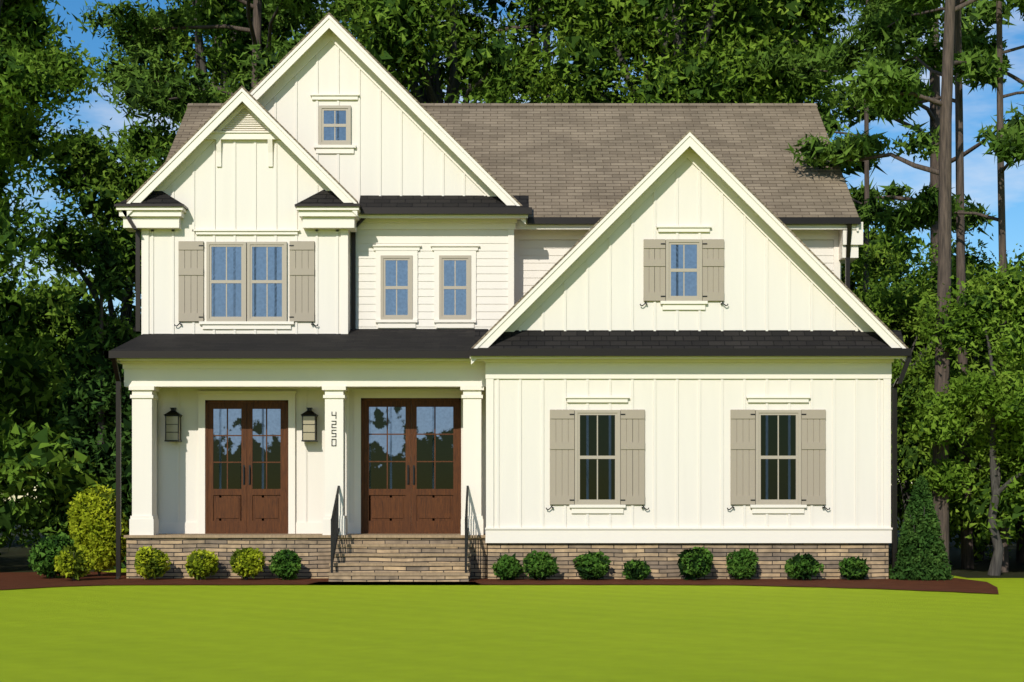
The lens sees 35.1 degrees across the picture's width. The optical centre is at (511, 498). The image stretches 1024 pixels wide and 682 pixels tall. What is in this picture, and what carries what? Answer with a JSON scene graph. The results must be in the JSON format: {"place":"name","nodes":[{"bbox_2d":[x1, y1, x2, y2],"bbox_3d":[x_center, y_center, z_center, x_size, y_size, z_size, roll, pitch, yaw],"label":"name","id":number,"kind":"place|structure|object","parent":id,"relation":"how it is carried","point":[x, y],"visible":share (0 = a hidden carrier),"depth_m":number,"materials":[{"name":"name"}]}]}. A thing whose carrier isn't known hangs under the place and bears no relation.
{"place":"outdoors","nodes":[
{"label":"outdoors","id":0,"kind":"place"},
{"bbox_2d":[0,564,1023,681],"bbox_3d":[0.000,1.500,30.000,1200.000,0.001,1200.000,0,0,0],"label":"ground","id":1,"kind":"structure","parent":0,"point":[429,633],"depth_m":18.02,"materials":[{"name":"green plant"}]},
{"bbox_2d":[31,230,140,568],"bbox_3d":[-9.059,-1.960,35.484,2.945,7.871,3.477,0,0,0],"label":"tree","id":2,"kind":"object","parent":1,"relation":"on","point":[81,418],"depth_m":35.18,"materials":[{"name":"green plant"}]},
{"bbox_2d":[0,572,998,593],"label":"mulch bed","id":3,"kind":"object","parent":1,"relation":"on","point":[16,580],"visible":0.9,"depth_m":28.75,"materials":[{"name":"brown soil"}]},
{"bbox_2d":[27,532,74,577],"bbox_3d":[-8.586,1.069,30.305,0.895,0.914,1.064,0,0,0],"label":"low shrub","id":4,"kind":"object","parent":3,"relation":"on","point":[41,561],"depth_m":30.04,"materials":[{"name":"green plant"}]},
{"bbox_2d":[53,544,94,580],"bbox_3d":[-7.928,1.160,29.406,0.754,0.692,0.688,0,0,0],"label":"shrub","id":5,"kind":"object","parent":3,"relation":"on","point":[77,566],"depth_m":29.27,"materials":[{"name":"yellow plant"}]},
{"bbox_2d":[67,481,128,575],"bbox_3d":[-7.935,0.577,31.196,1.210,1.856,1.278,0,0,0],"label":"shrub","id":6,"kind":"object","parent":3,"relation":"on","point":[94,530],"depth_m":30.86,"materials":[{"name":"plant"}]},
{"bbox_2d":[134,546,171,579],"bbox_3d":[-6.605,1.181,29.716,0.705,0.653,0.675,0,0,0],"label":"shrub","id":7,"kind":"object","parent":3,"relation":"on","point":[155,565],"depth_m":29.58,"materials":[{"name":"plant"}]},
{"bbox_2d":[184,549,218,579],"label":"shrub","id":8,"kind":"object","parent":3,"relation":"on","point":[196,566],"depth_m":29.65,"materials":[{"name":"plant"}]},
{"bbox_2d":[229,546,265,579],"bbox_3d":[-4.849,1.182,29.700,0.692,0.651,0.767,0,0,0],"label":"shrub","id":9,"kind":"object","parent":3,"relation":"on","point":[248,563],"depth_m":29.52,"materials":[{"name":"plant"}]},
{"bbox_2d":[269,549,301,579],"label":"shrub","id":10,"kind":"object","parent":3,"relation":"on","point":[283,565],"depth_m":29.57,"materials":[{"name":"green plant"}]},
{"bbox_2d":[111,359,487,577],"bbox_3d":[-3.935,-0.600,30.705,6.930,4.200,1.690,0,0,0],"label":"porch","id":11,"kind":"object","parent":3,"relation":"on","point":[145,380],"visible":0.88,"depth_m":30.30,"materials":[{"name":"paint"}]},
{"bbox_2d":[332,415,335,445],"bbox_3d":[-3.330,-1.305,30.294,0.089,0.644,0.012,0,0,0],"label":"house number","id":12,"kind":"object","parent":11,"relation":"attached to","point":[333,430],"visible":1,"depth_m":30.29,"materials":[{"name":"black metal"}]},
{"bbox_2d":[331,486,339,572],"bbox_3d":[-3.240,0.605,29.760,0.100,1.790,1.260,0,0,0],"label":"railing","id":13,"kind":"object","parent":11,"relation":"attached to","point":[335,528],"visible":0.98,"depth_m":29.59,"materials":[{"name":"black metal"}]},
{"bbox_2d":[327,544,471,581],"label":"porch steps","id":14,"kind":"structure","parent":11,"relation":"attached to","point":[398,562],"depth_m":29.37,"materials":[{"name":"beige stone"}]},
{"bbox_2d":[465,486,468,572],"bbox_3d":[-0.830,0.605,29.760,0.100,1.790,1.260,0,0,0],"label":"railing","id":15,"kind":"object","parent":11,"relation":"attached to","point":[466,526],"visible":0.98,"depth_m":29.31,"materials":[{"name":"black metal"}]},
{"bbox_2d":[491,553,523,579],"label":"shrub","id":16,"kind":"object","parent":3,"relation":"on","point":[504,567],"depth_m":29.47,"materials":[{"name":"green plant"}]},
{"bbox_2d":[523,550,558,579],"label":"shrub","id":17,"kind":"object","parent":3,"relation":"on","point":[543,564],"depth_m":29.39,"materials":[{"name":"green plant"}]},
{"bbox_2d":[573,550,610,579],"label":"shrub","id":18,"kind":"object","parent":3,"relation":"on","point":[587,566],"depth_m":29.50,"materials":[{"name":"green plant"}]},
{"bbox_2d":[621,559,650,579],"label":"shrub","id":19,"kind":"object","parent":3,"relation":"on","point":[633,569],"depth_m":29.60,"materials":[{"name":"green plant"}]},
{"bbox_2d":[488,543,887,578],"bbox_3d":[3.265,1.155,31.343,7.430,0.690,2.615,0,0,0],"label":"house foundation","id":20,"kind":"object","parent":3,"relation":"on","point":[661,559],"visible":0.63,"depth_m":30.04,"materials":[{"name":"beige brick"}]},
{"bbox_2d":[677,546,712,579],"bbox_3d":[3.350,1.186,29.597,0.699,0.646,0.832,0,0,0],"label":"shrub","id":21,"kind":"object","parent":3,"relation":"on","point":[695,562],"depth_m":29.45,"materials":[{"name":"green plant"}]},
{"bbox_2d":[725,548,758,579],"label":"shrub","id":22,"kind":"object","parent":3,"relation":"on","point":[742,562],"depth_m":29.55,"materials":[{"name":"green plant"}]},
{"bbox_2d":[784,552,824,579],"bbox_3d":[5.340,1.240,29.598,0.744,0.539,0.734,0,0,0],"label":"shrub","id":23,"kind":"object","parent":3,"relation":"on","point":[798,566],"depth_m":29.46,"materials":[{"name":"green plant"}]},
{"bbox_2d":[838,556,870,579],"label":"shrub","id":24,"kind":"object","parent":3,"relation":"on","point":[853,568],"depth_m":29.57,"materials":[{"name":"green plant"}]},
{"bbox_2d":[889,475,954,580],"bbox_3d":[7.560,0.601,29.909,1.217,2.115,1.214,0,0,0],"label":"arborvitae shrub","id":25,"kind":"object","parent":3,"relation":"on","point":[921,553],"depth_m":29.67,"materials":[{"name":"green plant"}]},
{"bbox_2d":[0,509,1023,577],"bbox_3d":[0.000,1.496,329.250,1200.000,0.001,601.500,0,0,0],"label":"forest floor","id":26,"kind":"structure","parent":0,"point":[14,558],"depth_m":38.57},
{"bbox_2d":[0,261,51,501],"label":"tree","id":27,"kind":"object","parent":26,"relation":"on","point":[3,323],"visible":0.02,"depth_m":53.05,"materials":[{"name":"green plant"}]},
{"bbox_2d":[0,101,66,290],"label":"tree","id":28,"kind":"object","parent":26,"relation":"on","point":[42,169],"visible":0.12,"depth_m":45.77,"materials":[{"name":"green plant"}]},
{"bbox_2d":[0,499,76,554],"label":"understory","id":29,"kind":"object","parent":26,"relation":"on","point":[47,527],"visible":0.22,"depth_m":34.41,"materials":[{"name":"green plant"}]},
{"bbox_2d":[0,11,79,283],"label":"tree","id":30,"kind":"object","parent":26,"relation":"on","point":[41,152],"visible":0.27,"depth_m":36.05,"materials":[{"name":"green plant"}]},
{"bbox_2d":[0,0,90,316],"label":"tree","id":31,"kind":"object","parent":26,"relation":"on","point":[10,239],"depth_m":31.90,"materials":[{"name":"green plant"}]},
{"bbox_2d":[0,255,95,530],"bbox_3d":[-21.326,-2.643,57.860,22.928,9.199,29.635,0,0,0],"label":"tree","id":32,"kind":"object","parent":26,"relation":"on","point":[10,306],"visible":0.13,"depth_m":48.20,"materials":[{"name":"green plant"}]},
{"bbox_2d":[0,0,112,174],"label":"tree","id":33,"kind":"object","parent":26,"relation":"on","point":[26,16],"depth_m":32.91,"materials":[{"name":"green plant"}]},
{"bbox_2d":[0,328,122,550],"bbox_3d":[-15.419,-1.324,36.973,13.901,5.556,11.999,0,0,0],"label":"tree","id":34,"kind":"object","parent":26,"relation":"on","point":[36,396],"visible":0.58,"depth_m":34.23,"materials":[{"name":"green plant"}]},
{"bbox_2d":[1,265,135,473],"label":"tree","id":35,"kind":"object","parent":26,"relation":"on","point":[74,292],"depth_m":58.36,"materials":[{"name":"green plant"}]},
{"bbox_2d":[2,114,175,381],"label":"tree","id":36,"kind":"object","parent":26,"relation":"on","point":[108,181],"depth_m":50.67,"materials":[{"name":"green plant"}]},
{"bbox_2d":[96,0,269,221],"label":"tree","id":37,"kind":"object","parent":26,"relation":"on","point":[125,140],"depth_m":73.63,"materials":[{"name":"green plant"}]},
{"bbox_2d":[72,0,345,126],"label":"tree","id":38,"kind":"object","parent":26,"relation":"on","point":[136,85],"depth_m":44.47,"materials":[{"name":"green plant"}]},
{"bbox_2d":[103,0,315,185],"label":"tree","id":39,"kind":"object","parent":26,"relation":"on","point":[217,12],"depth_m":50.21,"materials":[{"name":"green plant"}]},
{"bbox_2d":[272,1,351,66],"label":"pine","id":40,"kind":"object","parent":26,"relation":"on","point":[336,9],"depth_m":76.50,"materials":[{"name":"green plant"}]},
{"bbox_2d":[283,0,625,102],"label":"tree","id":41,"kind":"object","parent":26,"relation":"on","point":[394,34],"depth_m":45.12,"materials":[{"name":"green plant"}]},
{"bbox_2d":[327,0,601,102],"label":"tree","id":42,"kind":"object","parent":26,"relation":"on","point":[528,21],"depth_m":58.47,"materials":[{"name":"green plant"}]},
{"bbox_2d":[442,22,591,102],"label":"pine","id":43,"kind":"object","parent":26,"relation":"on","point":[445,87],"depth_m":70.96,"materials":[{"name":"green plant"}]},
{"bbox_2d":[530,4,670,99],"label":"pine","id":44,"kind":"object","parent":26,"relation":"on","point":[533,30],"depth_m":51.58,"materials":[{"name":"green plant"}]},
{"bbox_2d":[596,54,631,102],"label":"pine","id":45,"kind":"object","parent":26,"relation":"on","point":[607,94],"depth_m":72.97,"materials":[{"name":"green plant"}]},
{"bbox_2d":[510,0,854,102],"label":"tree","id":46,"kind":"object","parent":26,"relation":"on","point":[708,73],"depth_m":45.01,"materials":[{"name":"green plant"}]},
{"bbox_2d":[604,0,861,139],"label":"tree","id":47,"kind":"object","parent":26,"relation":"on","point":[818,84],"depth_m":49.35,"materials":[{"name":"green plant"}]},
{"bbox_2d":[668,2,798,102],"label":"pine","id":48,"kind":"object","parent":26,"relation":"on","point":[693,14],"depth_m":52.35,"materials":[{"name":"green plant"}]},
{"bbox_2d":[770,1,856,49],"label":"pine","id":49,"kind":"object","parent":26,"relation":"on","point":[836,32],"visible":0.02,"depth_m":60.26,"materials":[{"name":"green plant"}]},
{"bbox_2d":[734,0,901,298],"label":"pine","id":50,"kind":"object","parent":26,"relation":"on","point":[867,213],"depth_m":44.51,"materials":[{"name":"green plant"}]},
{"bbox_2d":[839,156,885,178],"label":"pine","id":51,"kind":"object","parent":26,"relation":"on","point":[854,170],"visible":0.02,"depth_m":69.68,"materials":[{"name":"green plant"}]},
{"bbox_2d":[852,273,916,454],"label":"tree","id":52,"kind":"object","parent":26,"relation":"on","point":[900,423],"visible":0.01,"depth_m":48.42,"materials":[{"name":"green plant"}]},
{"bbox_2d":[841,224,937,455],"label":"tree","id":53,"kind":"object","parent":26,"relation":"on","point":[879,237],"depth_m":50.75,"materials":[{"name":"green plant"}]},
{"bbox_2d":[820,0,973,568],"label":"pine","id":54,"kind":"object","parent":26,"relation":"on","point":[879,35],"depth_m":35.94,"materials":[{"name":"plant"}]},
{"bbox_2d":[784,0,1023,566],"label":"pine","id":55,"kind":"object","parent":26,"relation":"on","point":[882,84],"depth_m":32.00,"materials":[{"name":"green plant"}]},
{"bbox_2d":[817,0,1023,530],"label":"pine","id":56,"kind":"object","parent":26,"relation":"on","point":[984,11],"depth_m":62.69,"materials":[{"name":"green plant"}]},
{"bbox_2d":[850,233,998,521],"bbox_3d":[9.302,-2.319,37.171,5.226,7.661,5.662,0,0,0],"label":"tree","id":57,"kind":"object","parent":26,"relation":"on","point":[896,312],"depth_m":36.42,"materials":[{"name":"green plant"}]},
{"bbox_2d":[854,228,1023,558],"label":"tree","id":58,"kind":"object","parent":26,"relation":"on","point":[971,259],"depth_m":38.71,"materials":[{"name":"green plant"}]},
{"bbox_2d":[862,242,1023,484],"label":"tree","id":59,"kind":"object","parent":26,"relation":"on","point":[1019,256],"visible":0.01,"depth_m":49.99,"materials":[{"name":"green plant"}]},
{"bbox_2d":[871,1,1023,571],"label":"pine","id":60,"kind":"object","parent":26,"relation":"on","point":[920,211],"depth_m":32.96,"materials":[{"name":"green plant"}]},
{"bbox_2d":[891,420,1021,549],"bbox_3d":[16.995,-1.441,37.147,17.014,5.687,11.956,0,0,0],"label":"understory","id":61,"kind":"object","parent":26,"relation":"on","point":[900,513],"visible":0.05,"depth_m":38.27,"materials":[{"name":"green plant"}]},
{"bbox_2d":[897,462,1023,561],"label":"understory","id":62,"kind":"object","parent":26,"relation":"on","point":[976,507],"visible":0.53,"depth_m":32.04,"materials":[{"name":"green plant"}]},
{"bbox_2d":[898,255,1023,575],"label":"tree","id":63,"kind":"object","parent":26,"relation":"on","point":[941,417],"depth_m":31.27,"materials":[{"name":"green plant"}]},
{"bbox_2d":[906,7,1023,562],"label":"pine","id":64,"kind":"object","parent":26,"relation":"on","point":[970,41],"depth_m":37.13,"materials":[{"name":"green plant"}]},
{"bbox_2d":[963,295,1023,517],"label":"tree","id":65,"kind":"object","parent":26,"relation":"on","point":[1017,427],"visible":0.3,"depth_m":31.50,"materials":[{"name":"green plant"}]},
{"bbox_2d":[0,0,1023,502],"label":"sky","id":66,"kind":"structure","parent":0,"point":[980,105],"materials":[{"name":"blue"}]},
{"bbox_2d":[149,41,882,527],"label":"house walls","id":67,"kind":"structure","parent":0,"point":[769,285],"depth_m":30.00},
{"bbox_2d":[174,239,829,509],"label":"window shutters","id":68,"kind":"object","parent":67,"relation":"attached to","point":[742,422],"visible":1,"depth_m":29.96,"materials":[{"name":"beige wood"}]},
{"bbox_2d":[206,105,800,504],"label":"house windows","id":69,"kind":"structure","parent":67,"relation":"in","point":[397,287],"depth_m":31.49,"materials":[{"name":"glass"}]},
{"bbox_2d":[110,12,907,350],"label":"house roofs","id":70,"kind":"structure","parent":67,"relation":"on","point":[572,160],"depth_m":33.50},
{"bbox_2d":[104,204,911,578],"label":"gutters and downspouts","id":71,"kind":"object","parent":70,"relation":"attached to","point":[116,356],"visible":0.9,"depth_m":29.82,"materials":[{"name":"metal"}]},
{"bbox_2d":[116,15,906,542],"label":"house trim","id":72,"kind":"structure","parent":67,"relation":"attached to","point":[240,115],"depth_m":29.97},
{"bbox_2d":[164,408,182,441],"bbox_3d":[-6.560,-1.433,31.385,0.320,0.655,0.330,0,0,0],"label":"lantern","id":73,"kind":"object","parent":72,"relation":"attached to","point":[173,416],"visible":1,"depth_m":31.26,"materials":[{"name":"black metal"}]},
{"bbox_2d":[196,391,296,533],"bbox_3d":[-5.155,-0.708,31.500,1.939,2.776,0.100,0,0,0],"label":"door","id":74,"kind":"structure","parent":72,"relation":"attached to","point":[274,506],"depth_m":31.50,"materials":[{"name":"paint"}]},
{"bbox_2d":[301,408,318,441],"bbox_3d":[-3.920,-1.433,31.385,0.320,0.655,0.330,0,0,0],"label":"lantern","id":75,"kind":"object","parent":72,"relation":"attached to","point":[309,424],"visible":1,"depth_m":31.26,"materials":[{"name":"black metal"}]},
{"bbox_2d":[352,389,462,533],"bbox_3d":[-1.962,-0.728,31.500,2.269,2.816,0.100,0,0,0],"label":"door","id":76,"kind":"structure","parent":72,"relation":"attached to","point":[411,505],"depth_m":31.50,"materials":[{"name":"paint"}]}
]}

